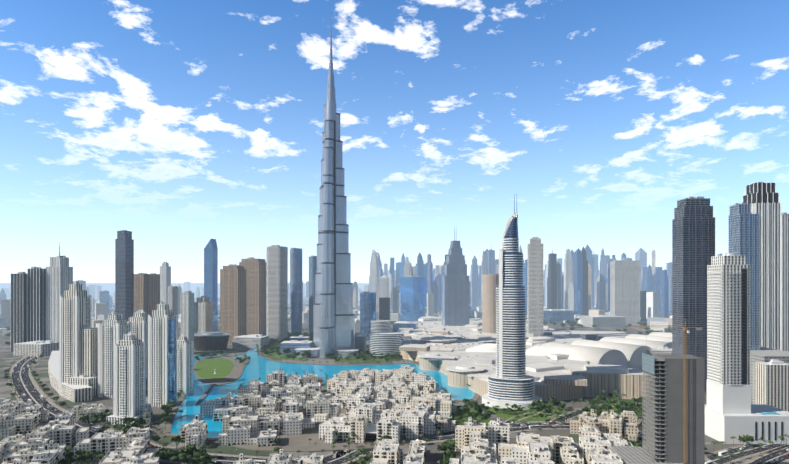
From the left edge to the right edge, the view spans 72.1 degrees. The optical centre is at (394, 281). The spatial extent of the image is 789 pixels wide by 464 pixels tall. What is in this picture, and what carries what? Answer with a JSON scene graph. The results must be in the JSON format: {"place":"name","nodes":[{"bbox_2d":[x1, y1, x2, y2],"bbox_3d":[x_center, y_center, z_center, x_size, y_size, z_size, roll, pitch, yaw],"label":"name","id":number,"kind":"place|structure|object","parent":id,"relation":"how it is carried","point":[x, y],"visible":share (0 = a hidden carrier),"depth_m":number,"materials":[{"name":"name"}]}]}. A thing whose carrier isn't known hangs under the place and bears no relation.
{"place":"outdoors","nodes":[
{"label":"outdoors","id":0,"kind":"place"},
{"bbox_2d":[11,272,26,351],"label":"tower","id":1,"kind":"structure","parent":0,"point":[19,307],"depth_m":1356.98,"materials":[{"name":"grey glass"}]},
{"bbox_2d":[98,311,131,397],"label":"residential tower","id":2,"kind":"structure","parent":0,"point":[115,327],"depth_m":820.84,"materials":[{"name":"beige concrete"}]},
{"bbox_2d":[115,230,133,320],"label":"tower","id":3,"kind":"structure","parent":0,"point":[124,273],"depth_m":1466.54,"materials":[{"name":"grey glass"}]},
{"bbox_2d":[127,310,147,375],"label":"residential tower","id":4,"kind":"structure","parent":0,"point":[139,320],"depth_m":909.56,"materials":[{"name":"beige concrete"}]},
{"bbox_2d":[134,273,159,316],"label":"tower","id":5,"kind":"structure","parent":0,"point":[146,292],"depth_m":1517.43,"materials":[{"name":"brown concrete"}]},
{"bbox_2d":[168,286,177,336],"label":"tower","id":6,"kind":"structure","parent":0,"point":[173,297],"depth_m":1714.49,"materials":[{"name":"grey concrete"}]},
{"bbox_2d":[0,283,368,287],"bbox_3d":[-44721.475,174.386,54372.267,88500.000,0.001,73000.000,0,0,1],"label":"sea water","id":7,"kind":"structure","parent":0,"point":[112,285],"depth_m":37791.36,"materials":[{"name":"blue liquid"}]},
{"bbox_2d":[181,291,193,353],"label":"tower","id":8,"kind":"structure","parent":0,"point":[187,313],"depth_m":1309.54,"materials":[{"name":"grey concrete"}]},
{"bbox_2d":[194,296,212,332],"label":"tower","id":9,"kind":"structure","parent":0,"point":[203,313],"depth_m":1513.13,"materials":[{"name":"silver concrete"}]},
{"bbox_2d":[204,239,217,331],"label":"tower","id":10,"kind":"structure","parent":0,"point":[211,270],"depth_m":1914.77,"materials":[{"name":"blue glass"}]},
{"bbox_2d":[193,356,249,385],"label":"park lawn","id":11,"kind":"structure","parent":0,"point":[229,370],"depth_m":1078.03,"materials":[{"name":"plant"}]},
{"bbox_2d":[163,349,479,440],"bbox_3d":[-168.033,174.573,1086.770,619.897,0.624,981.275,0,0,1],"label":"promenade","id":12,"kind":"structure","parent":0,"point":[167,429],"depth_m":796.96,"materials":[{"name":"concrete"}]},
{"bbox_2d":[171,349,474,437],"bbox_3d":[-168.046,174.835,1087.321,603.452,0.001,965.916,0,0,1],"label":"lake water","id":13,"kind":"structure","parent":0,"point":[256,366],"depth_m":971.75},
{"bbox_2d":[223,377,443,451],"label":"paved ground","id":14,"kind":"structure","parent":0,"point":[291,443],"depth_m":583.81,"materials":[{"name":"concrete"}]},
{"bbox_2d":[8,356,716,463],"bbox_3d":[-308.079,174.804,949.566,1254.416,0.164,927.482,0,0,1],"label":"boulevard road","id":15,"kind":"structure","parent":0,"point":[31,383],"depth_m":655.79,"materials":[{"name":"asphalt"}]},
{"bbox_2d":[360,291,375,340],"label":"tower","id":16,"kind":"structure","parent":0,"point":[367,307],"depth_m":1607.67,"materials":[{"name":"blue glass"}]},
{"bbox_2d":[379,296,389,319],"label":"tower","id":17,"kind":"structure","parent":0,"point":[384,307],"depth_m":1999.40,"materials":[{"name":"grey glass"}]},
{"bbox_2d":[0,287,788,463],"bbox_3d":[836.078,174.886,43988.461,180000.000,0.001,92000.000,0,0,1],"label":"ground","id":18,"kind":"structure","parent":0,"point":[434,455],"depth_m":786.49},
{"bbox_2d":[0,398,48,438],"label":"old town","id":19,"kind":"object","parent":18,"relation":"on","point":[19,417],"visible":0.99,"depth_m":636.25,"materials":[{"name":"beige concrete"}]},
{"bbox_2d":[0,425,65,463],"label":"old town","id":20,"kind":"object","parent":18,"relation":"on","point":[35,447],"visible":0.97,"depth_m":513.00,"materials":[{"name":"beige concrete"}]},
{"bbox_2d":[13,340,58,356],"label":"block","id":21,"kind":"structure","parent":18,"relation":"on","point":[38,347],"depth_m":1283.01,"materials":[{"name":"white concrete"}]},
{"bbox_2d":[27,267,45,341],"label":"tower","id":22,"kind":"structure","parent":18,"relation":"on","point":[36,303],"depth_m":1356.82,"materials":[{"name":"grey glass"}]},
{"bbox_2d":[46,242,72,341],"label":"tower","id":23,"kind":"structure","parent":18,"relation":"on","point":[59,275],"depth_m":1357.23,"materials":[{"name":"grey concrete"}]},
{"bbox_2d":[38,411,88,446],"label":"old town","id":24,"kind":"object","parent":18,"relation":"on","point":[62,430],"visible":0.8,"depth_m":571.16,"materials":[{"name":"beige concrete"}]},
{"bbox_2d":[48,350,92,402],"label":"curved podium","id":25,"kind":"object","parent":18,"relation":"on","point":[76,393],"visible":0.69,"depth_m":819.40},
{"bbox_2d":[59,281,90,394],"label":"residential tower","id":26,"kind":"structure","parent":18,"relation":"on","point":[74,309],"depth_m":836.29,"materials":[{"name":"white concrete"}]},
{"bbox_2d":[68,374,97,396],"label":"block","id":27,"kind":"structure","parent":18,"relation":"on","point":[88,381],"depth_m":824.62,"materials":[{"name":"beige concrete"}]},
{"bbox_2d":[79,325,97,376],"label":"residential tower","id":28,"kind":"structure","parent":18,"relation":"on","point":[88,350],"depth_m":834.49,"materials":[{"name":"beige concrete"}]},
{"bbox_2d":[71,403,111,423],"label":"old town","id":29,"kind":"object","parent":18,"relation":"on","point":[79,410],"visible":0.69,"depth_m":682.05,"materials":[{"name":"beige concrete"}]},
{"bbox_2d":[99,290,108,314],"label":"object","id":30,"kind":"structure","parent":18,"relation":"on","point":[104,296],"depth_m":2637.39,"materials":[{"name":"glass"}]},
{"bbox_2d":[74,427,158,463],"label":"old town","id":31,"kind":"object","parent":18,"relation":"on","point":[131,445],"visible":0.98,"depth_m":531.42,"materials":[{"name":"beige concrete"}]},
{"bbox_2d":[106,332,151,424],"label":"residential tower","id":32,"kind":"structure","parent":18,"relation":"on","point":[129,375],"depth_m":669.11,"materials":[{"name":"white concrete"}]},
{"bbox_2d":[142,403,152,424],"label":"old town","id":33,"kind":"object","parent":18,"relation":"on","point":[147,410],"visible":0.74,"depth_m":670.03,"materials":[{"name":"beige concrete"}]},
{"bbox_2d":[148,301,176,406],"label":"residential tower","id":34,"kind":"structure","parent":18,"relation":"on","point":[162,354],"depth_m":758.96,"materials":[{"name":"white concrete"}]},
{"bbox_2d":[160,262,170,303],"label":"tower","id":35,"kind":"structure","parent":18,"relation":"on","point":[165,275],"depth_m":2017.71,"materials":[{"name":"silver concrete"}]},
{"bbox_2d":[177,334,192,395],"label":"residential tower","id":36,"kind":"structure","parent":18,"relation":"on","point":[184,365],"depth_m":830.70,"materials":[{"name":"beige concrete"}]},
{"bbox_2d":[180,415,207,448],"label":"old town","id":37,"kind":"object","parent":18,"relation":"on","point":[195,430],"visible":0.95,"depth_m":576.31,"materials":[{"name":"beige concrete"}]},
{"bbox_2d":[194,332,234,352],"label":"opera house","id":38,"kind":"structure","parent":18,"relation":"on","point":[211,342],"depth_m":1351.55,"materials":[{"name":"grey glass"}]},
{"bbox_2d":[220,264,246,345],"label":"tower","id":39,"kind":"structure","parent":18,"relation":"on","point":[233,300],"depth_m":1487.66,"materials":[{"name":"brown concrete"}]},
{"bbox_2d":[233,454,255,463],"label":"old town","id":40,"kind":"object","parent":18,"relation":"on","point":[246,461],"visible":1,"depth_m":470.55,"materials":[{"name":"beige concrete"}]},
{"bbox_2d":[233,334,268,348],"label":"block","id":41,"kind":"structure","parent":18,"relation":"on","point":[250,341],"depth_m":1416.33,"materials":[{"name":"white concrete"}]},
{"bbox_2d":[239,257,265,335],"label":"tower","id":42,"kind":"structure","parent":18,"relation":"on","point":[256,296],"depth_m":1661.63,"materials":[{"name":"brown concrete"}]},
{"bbox_2d":[200,367,330,446],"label":"low-rise housing","id":43,"kind":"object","parent":18,"relation":"on","point":[250,416],"depth_m":679.87,"materials":[{"name":"beige concrete"}]},
{"bbox_2d":[266,245,287,340],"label":"tower","id":44,"kind":"structure","parent":18,"relation":"on","point":[276,291],"depth_m":1610.56,"materials":[{"name":"grey concrete"}]},
{"bbox_2d":[290,248,301,335],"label":"tower","id":45,"kind":"structure","parent":18,"relation":"on","point":[295,290],"depth_m":1759.63,"materials":[{"name":"blue glass"}]},
{"bbox_2d":[280,340,312,354],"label":"block","id":46,"kind":"structure","parent":18,"relation":"on","point":[292,345],"depth_m":1291.61,"materials":[{"name":"white concrete"}]},
{"bbox_2d":[268,449,331,463],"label":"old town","id":47,"kind":"object","parent":18,"relation":"on","point":[281,457],"visible":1,"depth_m":481.95,"materials":[{"name":"beige concrete"}]},
{"bbox_2d":[309,255,316,335],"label":"tower","id":48,"kind":"structure","parent":18,"relation":"on","point":[312,265],"depth_m":1756.39,"materials":[{"name":"silver metal"}]},
{"bbox_2d":[295,33,357,357],"bbox_3d":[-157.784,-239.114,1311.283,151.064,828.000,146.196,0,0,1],"label":"skyscraper","id":49,"kind":"structure","parent":18,"relation":"on","point":[333,323],"depth_m":1292.44,"materials":[{"name":"grey"}]},
{"bbox_2d":[0,284,671,333],"bbox_3d":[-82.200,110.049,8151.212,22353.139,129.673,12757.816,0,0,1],"label":"city","id":50,"kind":"object","parent":18,"relation":"on","point":[653,314],"visible":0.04,"depth_m":2376.75,"materials":[{"name":"white"}]},
{"bbox_2d":[355,335,365,350],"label":"building","id":51,"kind":"structure","parent":18,"relation":"on","point":[360,342],"depth_m":1337.62,"materials":[{"name":"blue glass"}]},
{"bbox_2d":[335,424,401,440],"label":"glass pavilion","id":52,"kind":"structure","parent":18,"relation":"on","point":[372,429],"depth_m":594.64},
{"bbox_2d":[370,250,377,311],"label":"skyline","id":53,"kind":"structure","parent":18,"relation":"on","point":[373,273],"depth_m":2871.78,"materials":[{"name":"grey concrete"}]},
{"bbox_2d":[380,275,388,296],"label":"tower","id":54,"kind":"structure","parent":18,"relation":"on","point":[384,285],"depth_m":2600.21,"materials":[{"name":"grey concrete"}]},
{"bbox_2d":[314,365,455,443],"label":"residential buildings","id":55,"kind":"structure","parent":18,"relation":"on","point":[392,404],"depth_m":693.35,"materials":[{"name":"beige concrete"}]},
{"bbox_2d":[369,332,403,357],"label":"building","id":56,"kind":"structure","parent":18,"relation":"on","point":[385,343],"depth_m":1257.33,"materials":[{"name":"white glass"}]},
{"bbox_2d":[371,320,389,331],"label":"office building","id":57,"kind":"structure","parent":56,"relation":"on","point":[380,325],"depth_m":1588.89,"materials":[{"name":"grey glass"}]},
{"bbox_2d":[389,273,392,309],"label":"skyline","id":58,"kind":"structure","parent":18,"relation":"on","point":[390,283],"depth_m":3182.20,"materials":[{"name":"grey concrete"}]},
{"bbox_2d":[393,287,398,317],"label":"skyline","id":59,"kind":"structure","parent":18,"relation":"on","point":[395,299],"depth_m":2623.64,"materials":[{"name":"silver concrete"}]},
{"bbox_2d":[370,439,425,463],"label":"residential buildings","id":60,"kind":"structure","parent":18,"relation":"on","point":[387,451],"depth_m":498.24,"materials":[{"name":"beige concrete"}]},
{"bbox_2d":[158,336,641,424],"bbox_3d":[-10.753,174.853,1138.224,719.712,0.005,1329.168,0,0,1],"label":"trees","id":61,"kind":"object","parent":18,"relation":"on","point":[499,413],"depth_m":731.69,"materials":[{"name":"green plant"}]},
{"bbox_2d":[393,321,417,331],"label":"block","id":62,"kind":"structure","parent":18,"relation":"on","point":[397,325],"depth_m":1746.94,"materials":[{"name":"white glass"}]},
{"bbox_2d":[400,276,424,320],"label":"tower","id":63,"kind":"structure","parent":18,"relation":"on","point":[412,298],"depth_m":2219.12,"materials":[{"name":"blue glass"}]},
{"bbox_2d":[416,253,423,276],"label":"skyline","id":64,"kind":"structure","parent":18,"relation":"on","point":[419,268],"depth_m":3118.69,"materials":[{"name":"blue glass"}]},
{"bbox_2d":[424,262,432,306],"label":"tower","id":65,"kind":"structure","parent":18,"relation":"on","point":[425,270],"depth_m":2796.46,"materials":[{"name":"glass"}]},
{"bbox_2d":[427,254,430,292],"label":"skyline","id":66,"kind":"structure","parent":18,"relation":"on","point":[428,273],"depth_m":2673.90,"materials":[{"name":"glass"}]},
{"bbox_2d":[427,291,433,316],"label":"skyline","id":67,"kind":"structure","parent":18,"relation":"on","point":[430,303],"depth_m":2632.92,"materials":[{"name":"silver metal"}]},
{"bbox_2d":[433,279,437,313],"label":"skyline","id":68,"kind":"structure","parent":18,"relation":"on","point":[435,288],"depth_m":2827.80,"materials":[{"name":"silver concrete"}]},
{"bbox_2d":[435,273,441,310],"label":"tower","id":69,"kind":"structure","parent":18,"relation":"on","point":[438,278],"depth_m":3096.22,"materials":[{"name":"blue glass"}]},
{"bbox_2d":[442,228,468,325],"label":"skyscraper","id":70,"kind":"structure","parent":18,"relation":"on","point":[455,294],"depth_m":1867.73,"materials":[{"name":"glass"}]},
{"bbox_2d":[471,255,478,309],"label":"tower","id":71,"kind":"structure","parent":18,"relation":"on","point":[474,285],"depth_m":3389.24,"materials":[{"name":"glass"}]},
{"bbox_2d":[449,417,509,463],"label":"residential buildings","id":72,"kind":"structure","parent":18,"relation":"on","point":[477,442],"depth_m":550.10,"materials":[{"name":"beige concrete"}]},
{"bbox_2d":[481,251,485,311],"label":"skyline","id":73,"kind":"structure","parent":18,"relation":"on","point":[483,266],"depth_m":2975.14,"materials":[{"name":"silver concrete"}]},
{"bbox_2d":[482,273,498,332],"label":"tower","id":74,"kind":"structure","parent":18,"relation":"on","point":[490,283],"depth_m":1596.21,"materials":[{"name":"beige concrete"}]},
{"bbox_2d":[488,248,494,274],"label":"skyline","id":75,"kind":"structure","parent":18,"relation":"on","point":[491,261],"depth_m":2952.28,"materials":[{"name":"glass"}]},
{"bbox_2d":[482,194,541,409],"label":"skyscraper","id":76,"kind":"structure","parent":18,"relation":"on","point":[510,382],"depth_m":767.79,"materials":[{"name":"white glass"}]},
{"bbox_2d":[523,260,526,313],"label":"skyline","id":77,"kind":"structure","parent":18,"relation":"on","point":[525,275],"depth_m":2853.21,"materials":[{"name":"glass"}]},
{"bbox_2d":[397,319,671,401],"bbox_3d":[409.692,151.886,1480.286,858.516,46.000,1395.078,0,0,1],"label":"shopping mall","id":78,"kind":"structure","parent":18,"relation":"on","point":[561,365],"depth_m":1066.20,"materials":[{"name":"white"}]},
{"bbox_2d":[527,237,542,336],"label":"tower","id":79,"kind":"structure","parent":18,"relation":"on","point":[535,286],"depth_m":1492.53,"materials":[{"name":"beige concrete"}]},
{"bbox_2d":[545,261,547,308],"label":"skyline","id":80,"kind":"structure","parent":18,"relation":"on","point":[546,272],"depth_m":3523.06,"materials":[{"name":"silver metal"}]},
{"bbox_2d":[548,248,556,308],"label":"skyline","id":81,"kind":"structure","parent":18,"relation":"on","point":[552,280],"depth_m":2860.39,"materials":[{"name":"grey glass"}]},
{"bbox_2d":[543,309,573,323],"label":"block","id":82,"kind":"structure","parent":18,"relation":"on","point":[556,315],"depth_m":2290.31,"materials":[{"name":"grey"}]},
{"bbox_2d":[557,262,560,308],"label":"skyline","id":83,"kind":"structure","parent":18,"relation":"on","point":[559,281],"depth_m":3069.94,"materials":[{"name":"grey glass"}]},
{"bbox_2d":[498,425,632,463],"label":"residential buildings","id":84,"kind":"structure","parent":18,"relation":"on","point":[593,447],"depth_m":507.48,"materials":[{"name":"beige concrete"}]},
{"bbox_2d":[564,249,571,309],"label":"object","id":85,"kind":"structure","parent":18,"relation":"on","point":[567,270],"depth_m":2932.04,"materials":[{"name":"silver metal"}]},
{"bbox_2d":[568,282,573,309],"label":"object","id":86,"kind":"structure","parent":18,"relation":"on","point":[570,297],"depth_m":2539.51,"materials":[{"name":"silver concrete"}]},
{"bbox_2d":[574,248,582,314],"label":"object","id":87,"kind":"structure","parent":18,"relation":"on","point":[578,281],"depth_m":2698.49,"materials":[{"name":"blue glass"}]},
{"bbox_2d":[581,246,587,314],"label":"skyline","id":88,"kind":"structure","parent":18,"relation":"on","point":[585,286],"depth_m":2759.73,"materials":[{"name":"grey glass"}]},
{"bbox_2d":[588,263,591,313],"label":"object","id":89,"kind":"structure","parent":18,"relation":"on","point":[589,287],"depth_m":2891.79,"materials":[{"name":"grey concrete"}]},
{"bbox_2d":[600,248,605,313],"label":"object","id":90,"kind":"structure","parent":18,"relation":"on","point":[602,282],"depth_m":2928.21,"materials":[{"name":"blue metal"}]},
{"bbox_2d":[581,315,625,327],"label":"block","id":91,"kind":"structure","parent":18,"relation":"on","point":[601,321],"depth_m":2090.38,"materials":[{"name":"grey concrete"}]},
{"bbox_2d":[570,409,637,440],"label":"residential buildings","id":92,"kind":"structure","parent":18,"relation":"on","point":[624,425],"depth_m":586.36,"materials":[{"name":"beige concrete"}]},
{"bbox_2d":[608,260,611,311],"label":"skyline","id":93,"kind":"structure","parent":18,"relation":"on","point":[609,286],"depth_m":2974.91,"materials":[{"name":"blue glass"}]},
{"bbox_2d":[610,260,639,325],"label":"tower","id":94,"kind":"structure","parent":18,"relation":"on","point":[624,288],"depth_m":2185.68,"materials":[{"name":"grey concrete"}]},
{"bbox_2d":[635,248,646,270],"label":"tower","id":95,"kind":"structure","parent":18,"relation":"on","point":[641,255],"depth_m":4166.46,"materials":[{"name":"glass"}]},
{"bbox_2d":[640,290,645,318],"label":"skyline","id":96,"kind":"structure","parent":18,"relation":"on","point":[642,304],"depth_m":2491.63,"materials":[{"name":"grey glass"}]},
{"bbox_2d":[646,264,652,291],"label":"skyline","id":97,"kind":"structure","parent":18,"relation":"on","point":[649,281],"depth_m":2888.24,"materials":[{"name":"blue glass"}]},
{"bbox_2d":[643,266,661,311],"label":"tower","id":98,"kind":"structure","parent":18,"relation":"on","point":[658,277],"depth_m":2973.73,"materials":[{"name":"blue glass"}]},
{"bbox_2d":[652,250,655,291],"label":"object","id":99,"kind":"structure","parent":18,"relation":"on","point":[654,267],"depth_m":2919.40,"materials":[{"name":"silver metal"}]},
{"bbox_2d":[610,352,704,463],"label":"concrete tower","id":100,"kind":"structure","parent":18,"relation":"on","point":[663,417],"depth_m":458.09,"materials":[{"name":"grey"}]},
{"bbox_2d":[648,346,671,355],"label":"building","id":101,"kind":"structure","parent":18,"relation":"on","point":[659,350],"depth_m":1100.70,"materials":[{"name":"white concrete"}]},
{"bbox_2d":[661,269,668,316],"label":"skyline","id":102,"kind":"structure","parent":18,"relation":"on","point":[664,294],"depth_m":2700.27,"materials":[{"name":"blue glass"}]},
{"bbox_2d":[629,319,701,463],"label":"tower crane","id":103,"kind":"object","parent":18,"relation":"on","point":[685,328],"visible":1,"depth_m":455.82,"materials":[{"name":"brown"}]},
{"bbox_2d":[669,275,671,314],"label":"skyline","id":104,"kind":"structure","parent":18,"relation":"on","point":[670,295],"depth_m":2592.33,"materials":[{"name":"glass"}]},
{"bbox_2d":[672,197,714,389],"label":"tower","id":105,"kind":"structure","parent":18,"relation":"on","point":[693,236],"depth_m":874.44,"materials":[{"name":"grey glass"}]},
{"bbox_2d":[729,203,758,349],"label":"tower","id":106,"kind":"structure","parent":18,"relation":"on","point":[743,231],"depth_m":816.83,"materials":[{"name":"blue glass"}]},
{"bbox_2d":[705,253,788,443],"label":"tower","id":107,"kind":"structure","parent":18,"relation":"on","point":[731,410],"depth_m":596.22,"materials":[{"name":"white paint"}]},
{"bbox_2d":[750,346,788,403],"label":"podium","id":108,"kind":"object","parent":18,"relation":"on","point":[763,354],"visible":0.17,"depth_m":776.99,"materials":[{"name":"white paint"}]},
{"bbox_2d":[0,0,788,282],"label":"sky","id":109,"kind":"structure","parent":0,"point":[180,126],"materials":[{"name":"blue"}]},
{"bbox_2d":[585,244,593,307],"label":"tower","id":110,"kind":"structure","parent":0,"point":[589,257],"depth_m":3578.31,"materials":[{"name":"blue glass"}]},
{"bbox_2d":[541,403,645,434],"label":"road","id":111,"kind":"structure","parent":0,"point":[640,423],"depth_m":689.17,"materials":[{"name":"asphalt"}]},
{"bbox_2d":[705,444,788,463],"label":"highway","id":112,"kind":"structure","parent":0,"point":[746,454],"depth_m":555.79,"materials":[{"name":"asphalt"}]},
{"bbox_2d":[743,182,780,349],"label":"tower","id":113,"kind":"structure","parent":0,"point":[762,198],"depth_m":885.49,"materials":[{"name":"white concrete"}]},
{"bbox_2d":[741,444,788,463],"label":"junction road","id":114,"kind":"structure","parent":0,"point":[766,457],"depth_m":539.51,"materials":[{"name":"asphalt"}]},
{"bbox_2d":[754,359,788,411],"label":"block","id":115,"kind":"structure","parent":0,"point":[771,382],"depth_m":698.94,"materials":[{"name":"beige concrete"}]},
{"bbox_2d":[781,212,788,350],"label":"tower","id":116,"kind":"structure","parent":0,"point":[784,281],"depth_m":983.06,"materials":[{"name":"silver metal"}]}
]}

